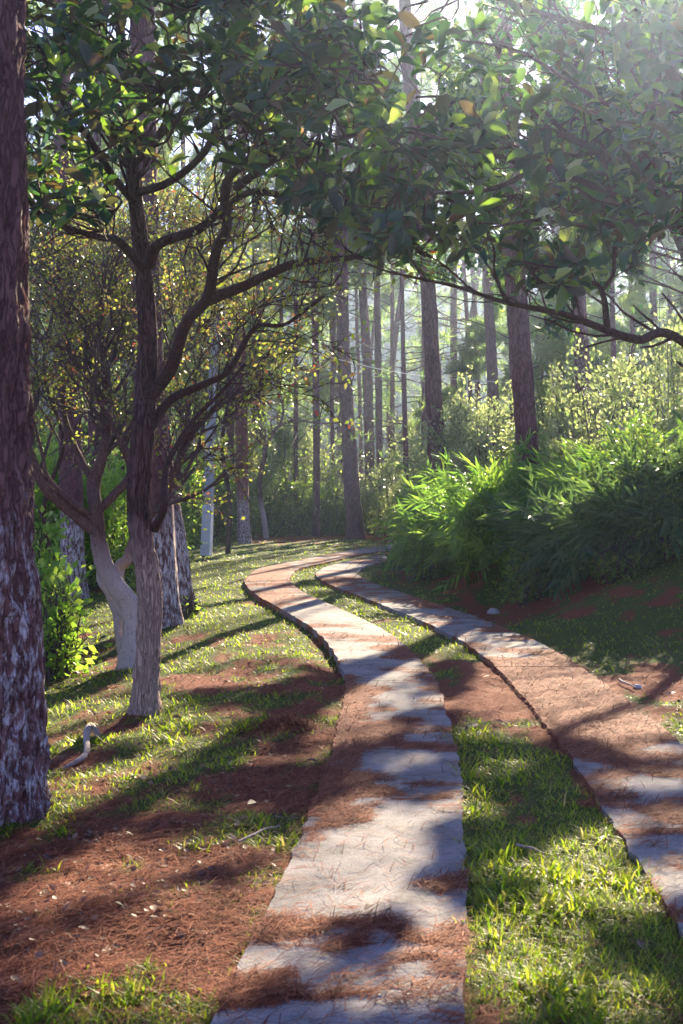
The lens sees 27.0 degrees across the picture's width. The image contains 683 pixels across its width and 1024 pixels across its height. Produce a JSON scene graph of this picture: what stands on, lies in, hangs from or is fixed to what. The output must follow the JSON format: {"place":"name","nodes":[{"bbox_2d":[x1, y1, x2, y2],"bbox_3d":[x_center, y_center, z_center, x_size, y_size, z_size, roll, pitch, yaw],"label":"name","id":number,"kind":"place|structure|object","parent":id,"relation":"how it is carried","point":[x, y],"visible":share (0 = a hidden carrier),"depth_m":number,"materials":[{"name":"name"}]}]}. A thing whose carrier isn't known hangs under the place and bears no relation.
{"place":"outdoors","nodes":[
{"label":"outdoors","id":0,"kind":"place"},
{"bbox_2d":[0,539,391,1023],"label":"grass","id":1,"kind":"structure","parent":0,"point":[30,1017],"depth_m":8.09,"materials":[{"name":"green plant"}]},
{"bbox_2d":[211,544,468,1023],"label":"concrete track","id":2,"kind":"structure","parent":0,"point":[356,858],"depth_m":6.20,"materials":[{"name":"grey concrete"}]},
{"bbox_2d":[203,576,682,1023],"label":"pine needle litter","id":3,"kind":"object","parent":2,"relation":"on","point":[248,983],"visible":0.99,"depth_m":6.02,"materials":[{"name":"brown plant"}]},
{"bbox_2d":[0,531,682,1023],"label":"ground","id":4,"kind":"structure","parent":0,"point":[596,601],"depth_m":10.02,"materials":[{"name":"soil"}]},
{"bbox_2d":[0,0,52,825],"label":"pine tree","id":5,"kind":"object","parent":4,"relation":"on","point":[26,796],"visible":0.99,"depth_m":7.16,"materials":[{"name":"brown plant"}]},
{"bbox_2d":[32,503,95,652],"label":"leafy plant","id":6,"kind":"object","parent":4,"relation":"on","point":[50,531],"visible":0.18,"depth_m":15.53,"materials":[{"name":"green plant"}]},
{"bbox_2d":[27,0,108,600],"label":"pine tree","id":7,"kind":"object","parent":4,"relation":"on","point":[71,485],"visible":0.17,"depth_m":21.84,"materials":[{"name":"brown plant"}]},
{"bbox_2d":[24,66,123,455],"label":"bushy pine","id":8,"kind":"object","parent":4,"relation":"on","point":[51,154],"visible":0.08,"depth_m":41.91,"materials":[{"name":"green plant"}]},
{"bbox_2d":[37,553,112,679],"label":"leafy plant","id":9,"kind":"object","parent":4,"relation":"on","point":[62,657],"visible":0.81,"depth_m":13.51,"materials":[{"name":"green plant"}]},
{"bbox_2d":[60,722,99,769],"bbox_3d":[-1.678,1.529,9.320,0.143,0.121,1.222,0,1,-2],"label":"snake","id":10,"kind":"object","parent":4,"relation":"on","point":[88,729],"visible":0.94,"depth_m":9.22},
{"bbox_2d":[34,408,126,582],"bbox_3d":[-4.925,-0.283,24.064,2.645,3.228,3.172,-1,1,-28],"label":"shrub","id":11,"kind":"object","parent":4,"relation":"on","point":[51,462],"visible":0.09,"depth_m":23.60,"materials":[{"name":"green plant"}]},
{"bbox_2d":[38,446,190,590],"bbox_3d":[-3.770,0.099,23.652,2.493,2.418,2.471,0,1,0],"label":"shrub","id":12,"kind":"object","parent":4,"relation":"on","point":[123,535],"visible":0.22,"depth_m":23.34,"materials":[{"name":"green plant"}]},
{"bbox_2d":[26,45,210,468],"bbox_3d":[-5.789,-9.564,35.066,5.203,21.256,5.620,0,1,0],"label":"pine tree","id":13,"kind":"object","parent":4,"relation":"on","point":[91,426],"visible":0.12,"depth_m":34.86,"materials":[{"name":"brown plant"}]},
{"bbox_2d":[29,153,228,599],"bbox_3d":[-3.602,-1.341,17.868,3.681,5.978,4.059,1,2,42],"label":"understorey tree","id":14,"kind":"object","parent":4,"relation":"on","point":[59,461],"visible":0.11,"depth_m":17.93,"materials":[{"name":"green plant"}]},
{"bbox_2d":[43,96,234,463],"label":"bushy pine","id":15,"kind":"object","parent":4,"relation":"on","point":[85,426],"visible":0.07,"depth_m":43.89,"materials":[{"name":"green plant"}]},
{"bbox_2d":[83,443,209,559],"bbox_3d":[-4.255,-0.298,30.115,3.064,2.760,3.329,0,1,0],"label":"shrub","id":16,"kind":"object","parent":4,"relation":"on","point":[184,513],"visible":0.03,"depth_m":29.92,"materials":[{"name":"green plant"}]},
{"bbox_2d":[130,6,184,628],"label":"pine tree","id":17,"kind":"object","parent":4,"relation":"on","point":[164,539],"visible":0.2,"depth_m":16.45,"materials":[{"name":"brown plant"}]},
{"bbox_2d":[125,20,197,610],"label":"pine tree","id":18,"kind":"object","parent":4,"relation":"on","point":[184,576],"visible":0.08,"depth_m":18.29,"materials":[{"name":"brown plant"}]},
{"bbox_2d":[31,133,299,545],"bbox_3d":[-3.353,-2.920,25.648,5.304,8.324,4.967,0,1,0],"label":"understorey tree","id":19,"kind":"object","parent":4,"relation":"on","point":[114,365],"visible":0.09,"depth_m":25.68,"materials":[{"name":"green plant"}]},
{"bbox_2d":[125,436,216,543],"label":"shrub","id":20,"kind":"object","parent":4,"relation":"on","point":[195,479],"visible":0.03,"depth_m":38.79,"materials":[{"name":"green plant"}]},
{"bbox_2d":[0,582,343,1023],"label":"pine needle litter","id":21,"kind":"object","parent":4,"relation":"on","point":[60,954],"visible":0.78,"depth_m":5.63,"materials":[{"name":"brown plant"}]},
{"bbox_2d":[35,129,308,402],"bbox_3d":[-2.391,-1.971,19.031,3.946,6.713,4.511,0,1,0],"label":"understorey tree","id":22,"kind":"object","parent":4,"relation":"on","point":[172,326],"visible":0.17,"depth_m":18.94,"materials":[{"name":"green plant"}]},
{"bbox_2d":[101,4,278,449],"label":"distant pine","id":23,"kind":"object","parent":4,"relation":"on","point":[182,162],"visible":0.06,"depth_m":59.27,"materials":[{"name":"green plant"}]},
{"bbox_2d":[28,143,353,669],"bbox_3d":[-1.959,-1.031,13.963,4.158,5.257,2.822,0,1,0],"label":"multistem tree","id":24,"kind":"object","parent":4,"relation":"on","point":[119,593],"visible":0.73,"depth_m":13.71,"materials":[{"name":"green plant"}]},
{"bbox_2d":[179,586,206,616],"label":"seedling","id":25,"kind":"object","parent":4,"relation":"on","point":[189,604],"visible":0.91,"depth_m":17.89,"materials":[{"name":"green plant"}]},
{"bbox_2d":[107,132,292,465],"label":"bushy pine","id":26,"kind":"object","parent":4,"relation":"on","point":[198,183],"visible":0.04,"depth_m":49.51,"materials":[{"name":"green plant"}]},
{"bbox_2d":[162,7,251,543],"bbox_3d":[-2.718,-10.157,39.085,5.958,22.264,6.467,0,1,0],"label":"pine tree","id":27,"kind":"object","parent":4,"relation":"on","point":[243,532],"visible":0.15,"depth_m":38.84,"materials":[{"name":"brown plant"}]},
{"bbox_2d":[200,319,229,555],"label":"tree trunk","id":28,"kind":"object","parent":4,"relation":"on","point":[207,534],"visible":0.34,"depth_m":32.64,"materials":[{"name":"plant"}]},
{"bbox_2d":[179,452,252,540],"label":"shrub","id":29,"kind":"object","parent":4,"relation":"on","point":[219,522],"visible":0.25,"depth_m":40.95,"materials":[{"name":"green plant"}]},
{"bbox_2d":[156,2,302,476],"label":"pine tree","id":30,"kind":"object","parent":4,"relation":"on","point":[231,428],"visible":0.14,"depth_m":45.83,"materials":[{"name":"brown plant"}]},
{"bbox_2d":[197,437,274,538],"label":"shrub","id":31,"kind":"object","parent":4,"relation":"on","point":[251,499],"visible":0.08,"depth_m":43.01,"materials":[{"name":"green plant"}]},
{"bbox_2d":[216,404,278,530],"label":"shrub","id":32,"kind":"object","parent":4,"relation":"on","point":[253,453],"visible":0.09,"depth_m":47.74,"materials":[{"name":"green plant"}]},
{"bbox_2d":[127,142,370,553],"bbox_3d":[-2.112,-3.788,32.444,5.616,9.686,5.602,0,1,0],"label":"understorey tree","id":33,"kind":"object","parent":4,"relation":"on","point":[229,528],"visible":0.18,"depth_m":32.52,"materials":[{"name":"green plant"}]},
{"bbox_2d":[180,4,329,523],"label":"pine tree","id":34,"kind":"object","parent":4,"relation":"on","point":[256,261],"visible":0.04,"depth_m":49.76,"materials":[{"name":"brown plant"}]},
{"bbox_2d":[175,105,335,506],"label":"bushy pine","id":35,"kind":"object","parent":4,"relation":"on","point":[326,379],"visible":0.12,"depth_m":51.13,"materials":[{"name":"green plant"}]},
{"bbox_2d":[230,452,307,537],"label":"shrub","id":36,"kind":"object","parent":4,"relation":"on","point":[285,516],"visible":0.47,"depth_m":43.86,"materials":[{"name":"green plant"}]},
{"bbox_2d":[24,0,515,716],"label":"twisted tree","id":37,"kind":"object","parent":4,"relation":"on","point":[288,80],"visible":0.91,"depth_m":9.01,"materials":[{"name":"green plant"}]},
{"bbox_2d":[193,13,353,484],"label":"distant pine","id":38,"kind":"object","parent":4,"relation":"on","point":[320,338],"visible":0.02,"depth_m":66.22,"materials":[{"name":"green plant"}]},
{"bbox_2d":[218,710,335,741],"bbox_3d":[-0.425,1.406,9.412,1.006,0.173,1.055,-1,2,-42],"label":"needle heap","id":39,"kind":"object","parent":4,"relation":"on","point":[275,722],"visible":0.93,"depth_m":9.32,"materials":[{"name":"brown plant"}]},
{"bbox_2d":[251,413,327,535],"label":"shrub","id":40,"kind":"object","parent":4,"relation":"on","point":[282,437],"visible":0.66,"depth_m":44.77,"materials":[{"name":"green plant"}]},
{"bbox_2d":[246,255,337,535],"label":"young pine","id":41,"kind":"object","parent":4,"relation":"on","point":[295,438],"visible":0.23,"depth_m":44.90,"materials":[{"name":"green plant"}]},
{"bbox_2d":[253,370,339,529],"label":"shrub","id":42,"kind":"object","parent":4,"relation":"on","point":[301,443],"visible":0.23,"depth_m":49.80,"materials":[{"name":"green plant"}]},
{"bbox_2d":[234,365,363,538],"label":"sapling","id":43,"kind":"object","parent":4,"relation":"on","point":[261,502],"visible":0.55,"depth_m":42.64,"materials":[{"name":"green plant"}]},
{"bbox_2d":[248,6,366,536],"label":"pine tree","id":44,"kind":"object","parent":4,"relation":"on","point":[316,531],"visible":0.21,"depth_m":43.86,"materials":[{"name":"brown plant"}]},
{"bbox_2d":[246,130,395,480],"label":"bushy pine","id":45,"kind":"object","parent":4,"relation":"on","point":[332,380],"visible":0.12,"depth_m":49.86,"materials":[{"name":"green plant"}]},
{"bbox_2d":[261,0,381,498],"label":"pine tree","id":46,"kind":"object","parent":4,"relation":"on","point":[336,387],"visible":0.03,"depth_m":54.82,"materials":[{"name":"brown plant"}]},
{"bbox_2d":[298,468,345,535],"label":"shrub","id":47,"kind":"object","parent":4,"relation":"on","point":[336,520],"visible":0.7,"depth_m":44.59,"materials":[{"name":"green plant"}]},
{"bbox_2d":[287,423,369,500],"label":"shrub","id":48,"kind":"object","parent":4,"relation":"on","point":[332,464],"visible":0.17,"depth_m":48.72,"materials":[{"name":"green plant"}]},
{"bbox_2d":[290,445,367,534],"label":"shrub","id":49,"kind":"object","parent":4,"relation":"on","point":[324,493],"visible":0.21,"depth_m":45.56,"materials":[{"name":"green plant"}]},
{"bbox_2d":[266,88,408,485],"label":"distant pine","id":50,"kind":"object","parent":4,"relation":"on","point":[387,316],"visible":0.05,"depth_m":77.37,"materials":[{"name":"green plant"}]},
{"bbox_2d":[0,558,682,1023],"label":"leaf litter","id":51,"kind":"object","parent":4,"relation":"on","point":[132,868],"visible":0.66,"depth_m":6.21,"materials":[{"name":"brown plant"}]},
{"bbox_2d":[260,0,439,539],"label":"pine tree","id":52,"kind":"object","parent":4,"relation":"on","point":[354,529],"visible":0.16,"depth_m":41.78,"materials":[{"name":"brown plant"}]},
{"bbox_2d":[293,165,408,529],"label":"pine tree","id":53,"kind":"object","parent":4,"relation":"on","point":[357,325],"visible":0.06,"depth_m":59.84,"materials":[{"name":"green plant"}]},
{"bbox_2d":[281,0,434,530],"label":"pine tree","id":54,"kind":"object","parent":4,"relation":"on","point":[367,383],"visible":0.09,"depth_m":49.80,"materials":[{"name":"brown plant"}]},
{"bbox_2d":[322,29,407,530],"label":"pine tree","id":55,"kind":"object","parent":4,"relation":"on","point":[378,385],"visible":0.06,"depth_m":47.82,"materials":[{"name":"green plant"}]},
{"bbox_2d":[325,436,409,534],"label":"shrub","id":56,"kind":"object","parent":4,"relation":"on","point":[367,499],"visible":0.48,"depth_m":45.33,"materials":[{"name":"green plant"}]},
{"bbox_2d":[310,116,449,458],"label":"bushy pine","id":57,"kind":"object","parent":4,"relation":"on","point":[392,365],"visible":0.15,"depth_m":52.82,"materials":[{"name":"green plant"}]},
{"bbox_2d":[305,0,464,400],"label":"distant pine","id":58,"kind":"object","parent":4,"relation":"on","point":[384,278],"visible":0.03,"depth_m":67.83,"materials":[{"name":"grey plant"}]},
{"bbox_2d":[356,395,419,527],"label":"shrub","id":59,"kind":"object","parent":4,"relation":"on","point":[395,437],"visible":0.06,"depth_m":49.60,"materials":[{"name":"green plant"}]},
{"bbox_2d":[298,0,493,470],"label":"distant pine","id":60,"kind":"object","parent":4,"relation":"on","point":[397,317],"visible":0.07,"depth_m":57.56,"materials":[{"name":"brown plant"}]},
{"bbox_2d":[348,67,461,537],"bbox_3d":[1.436,-5.191,36.992,3.221,12.432,2.950,-1,2,-42],"label":"young pine","id":61,"kind":"object","parent":4,"relation":"on","point":[445,390],"visible":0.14,"depth_m":36.90,"materials":[{"name":"green plant"}]},
{"bbox_2d":[368,421,447,539],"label":"shrub","id":62,"kind":"object","parent":4,"relation":"on","point":[391,501],"visible":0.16,"depth_m":40.81,"materials":[{"name":"green plant"}]},
{"bbox_2d":[349,203,482,433],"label":"distant pine","id":63,"kind":"object","parent":4,"relation":"on","point":[439,300],"visible":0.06,"depth_m":82.49,"materials":[{"name":"green plant"}]},
{"bbox_2d":[326,119,508,464],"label":"bushy pine","id":64,"kind":"object","parent":4,"relation":"on","point":[453,367],"visible":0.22,"depth_m":46.19,"materials":[{"name":"green plant"}]},
{"bbox_2d":[394,0,445,551],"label":"pine tree","id":65,"kind":"object","parent":4,"relation":"on","point":[432,364],"visible":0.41,"depth_m":26.80,"materials":[{"name":"brown plant"}]},
{"bbox_2d":[368,447,473,576],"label":"bamboo bush","id":66,"kind":"object","parent":4,"relation":"on","point":[399,495],"visible":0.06,"depth_m":24.25,"materials":[{"name":"green plant"}]},
{"bbox_2d":[400,540,461,580],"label":"shrub","id":67,"kind":"object","parent":4,"relation":"on","point":[419,564],"visible":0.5,"depth_m":22.64,"materials":[{"name":"green plant"}]},
{"bbox_2d":[372,475,505,580],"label":"bamboo bush","id":68,"kind":"object","parent":4,"relation":"on","point":[412,544],"visible":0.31,"depth_m":22.07,"materials":[{"name":"green plant"}]},
{"bbox_2d":[390,429,497,544],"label":"shrub","id":69,"kind":"object","parent":4,"relation":"on","point":[420,462],"visible":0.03,"depth_m":31.06,"materials":[{"name":"green plant"}]},
{"bbox_2d":[357,0,540,426],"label":"distant pine","id":70,"kind":"object","parent":4,"relation":"on","point":[472,270],"visible":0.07,"depth_m":57.01,"materials":[{"name":"green plant"}]},
{"bbox_2d":[411,12,495,470],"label":"pine tree","id":71,"kind":"object","parent":4,"relation":"on","point":[453,316],"visible":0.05,"depth_m":54.77,"materials":[{"name":"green plant"}]},
{"bbox_2d":[396,353,537,525],"bbox_3d":[2.576,-1.297,27.042,2.763,3.412,3.186,0,1,-23],"label":"shrub","id":72,"kind":"object","parent":4,"relation":"on","point":[466,441],"visible":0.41,"depth_m":26.80,"materials":[{"name":"green plant"}]},
{"bbox_2d":[395,100,543,474],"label":"bushy pine","id":73,"kind":"object","parent":4,"relation":"on","point":[476,327],"visible":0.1,"depth_m":49.09,"materials":[{"name":"green plant"}]},
{"bbox_2d":[397,0,545,430],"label":"distant pine","id":74,"kind":"object","parent":4,"relation":"on","point":[415,344],"visible":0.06,"depth_m":70.72,"materials":[{"name":"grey plant"}]},
{"bbox_2d":[388,427,555,594],"bbox_3d":[2.179,0.021,20.923,2.531,2.547,2.714,-1,1,-37],"label":"bamboo bush","id":75,"kind":"object","parent":4,"relation":"on","point":[470,507],"visible":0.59,"depth_m":20.57,"materials":[{"name":"green plant"}]},
{"bbox_2d":[280,0,682,367],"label":"overhanging tree","id":76,"kind":"object","parent":4,"relation":"on","point":[558,267],"visible":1,"depth_m":7.80,"materials":[{"name":"green plant"}]},
{"bbox_2d":[290,551,682,1023],"bbox_3d":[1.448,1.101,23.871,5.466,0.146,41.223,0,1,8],"label":"grass","id":77,"kind":"structure","parent":4,"relation":"on","point":[559,988],"depth_m":5.35,"materials":[{"name":"green plant"}]},
{"bbox_2d":[420,0,553,465],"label":"pine tree","id":78,"kind":"object","parent":4,"relation":"on","point":[491,348],"visible":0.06,"depth_m":41.77,"materials":[{"name":"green plant"}]},
{"bbox_2d":[446,218,574,446],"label":"young pine","id":79,"kind":"object","parent":4,"relation":"on","point":[543,365],"visible":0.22,"depth_m":39.84,"materials":[{"name":"green plant"}]},
{"bbox_2d":[495,1,538,557],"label":"pine tree","id":80,"kind":"object","parent":4,"relation":"on","point":[521,366],"visible":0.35,"depth_m":20.83,"materials":[{"name":"brown plant"}]},
{"bbox_2d":[358,556,682,743],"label":"grass","id":81,"kind":"structure","parent":4,"relation":"on","point":[673,720],"depth_m":14.33,"materials":[{"name":"green plant"}]},
{"bbox_2d":[366,0,682,295],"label":"broadleaf tree","id":82,"kind":"object","parent":4,"relation":"on","point":[562,115],"visible":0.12,"depth_m":14.03,"materials":[{"name":"green plant"}]},
{"bbox_2d":[492,539,571,606],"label":"shrub","id":83,"kind":"object","parent":4,"relation":"on","point":[519,590],"visible":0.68,"depth_m":18.14,"materials":[{"name":"green plant"}]},
{"bbox_2d":[474,462,595,601],"bbox_3d":[2.879,0.378,18.486,2.391,2.105,2.781,0,1,0],"label":"bamboo bush","id":84,"kind":"object","parent":4,"relation":"on","point":[521,521],"visible":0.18,"depth_m":18.17,"materials":[{"name":"green plant"}]},
{"bbox_2d":[400,17,682,342],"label":"broadleaf tree","id":85,"kind":"object","parent":4,"relation":"on","point":[556,329],"visible":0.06,"depth_m":22.02,"materials":[{"name":"green plant"}]},
{"bbox_2d":[455,214,629,447],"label":"bushy pine","id":86,"kind":"object","parent":4,"relation":"on","point":[536,371],"visible":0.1,"depth_m":45.73,"materials":[{"name":"green plant"}]},
{"bbox_2d":[490,432,611,552],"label":"bamboo bush","id":87,"kind":"object","parent":4,"relation":"on","point":[542,464],"visible":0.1,"depth_m":20.18,"materials":[{"name":"green plant"}]},
{"bbox_2d":[477,347,635,468],"bbox_3d":[3.494,-1.271,23.125,2.342,2.896,2.636,1,2,41],"label":"shrub","id":88,"kind":"object","parent":4,"relation":"on","point":[562,413],"visible":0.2,"depth_m":22.82,"materials":[{"name":"green plant"}]},
{"bbox_2d":[489,0,623,439],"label":"pine tree","id":89,"kind":"object","parent":4,"relation":"on","point":[582,360],"visible":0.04,"depth_m":29.79,"materials":[{"name":"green plant"}]},
{"bbox_2d":[488,451,669,603],"bbox_3d":[3.070,0.234,17.678,2.298,2.015,2.583,-1,1,-27],"label":"bamboo bush","id":90,"kind":"object","parent":4,"relation":"on","point":[562,520],"visible":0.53,"depth_m":17.22,"materials":[{"name":"green plant"}]},
{"bbox_2d":[489,406,682,519],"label":"bamboo bush","id":91,"kind":"object","parent":4,"relation":"on","point":[586,456],"visible":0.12,"depth_m":19.27,"materials":[{"name":"green plant"}]},
{"bbox_2d":[503,333,682,499],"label":"shrub","id":92,"kind":"object","parent":4,"relation":"on","point":[664,426],"visible":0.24,"depth_m":20.77,"materials":[{"name":"green plant"}]},
{"bbox_2d":[531,229,682,437],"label":"bushy pine","id":93,"kind":"object","parent":4,"relation":"on","point":[639,317],"visible":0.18,"depth_m":43.56,"materials":[{"name":"green plant"}]},
{"bbox_2d":[533,238,682,428],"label":"young pine","id":94,"kind":"object","parent":4,"relation":"on","point":[630,299],"visible":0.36,"depth_m":33.47,"materials":[{"name":"green plant"}]},
{"bbox_2d":[545,417,682,587],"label":"bamboo bush","id":95,"kind":"object","parent":4,"relation":"on","point":[599,513],"visible":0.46,"depth_m":16.88,"materials":[{"name":"green plant"}]},
{"bbox_2d":[565,252,682,440],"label":"shrub","id":96,"kind":"object","parent":4,"relation":"on","point":[677,380],"visible":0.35,"depth_m":23.91,"materials":[{"name":"green plant"}]},
{"bbox_2d":[579,516,672,583],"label":"shrub","id":97,"kind":"object","parent":4,"relation":"on","point":[617,572],"visible":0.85,"depth_m":16.67,"materials":[{"name":"green plant"}]},
{"bbox_2d":[571,394,682,542],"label":"shrub","id":98,"kind":"object","parent":4,"relation":"on","point":[641,438],"visible":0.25,"depth_m":17.10,"materials":[{"name":"green plant"}]},
{"bbox_2d":[586,408,682,567],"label":"bamboo bush","id":99,"kind":"object","parent":4,"relation":"on","point":[678,453],"visible":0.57,"depth_m":16.80,"materials":[{"name":"green plant"}]},
{"bbox_2d":[589,219,682,405],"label":"bushy pine","id":100,"kind":"object","parent":4,"relation":"on","point":[666,291],"visible":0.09,"depth_m":51.11,"materials":[{"name":"green plant"}]},
{"bbox_2d":[626,485,682,560],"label":"shrub","id":101,"kind":"object","parent":4,"relation":"on","point":[664,546],"visible":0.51,"depth_m":16.67,"materials":[{"name":"green plant"}]},
{"bbox_2d":[649,218,682,424],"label":"pine tree","id":102,"kind":"object","parent":4,"relation":"on","point":[652,295],"visible":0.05,"depth_m":51.76,"materials":[{"name":"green plant"}]},
{"bbox_2d":[33,279,649,525],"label":"hill","id":103,"kind":"structure","parent":0,"point":[387,346],"depth_m":148.79,"materials":[{"name":"green plant"}]},
{"bbox_2d":[30,218,682,524],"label":"forest","id":104,"kind":"object","parent":103,"relation":"on","point":[398,401],"visible":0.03,"depth_m":138.07,"materials":[{"name":"green plant"}]},
{"bbox_2d":[24,0,680,294],"label":"sky","id":105,"kind":"structure","parent":0,"point":[188,145],"materials":[{"name":"white"}]},
{"bbox_2d":[315,555,682,939],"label":"concrete track","id":106,"kind":"structure","parent":0,"point":[348,570],"depth_m":9.59,"materials":[{"name":"grey concrete"}]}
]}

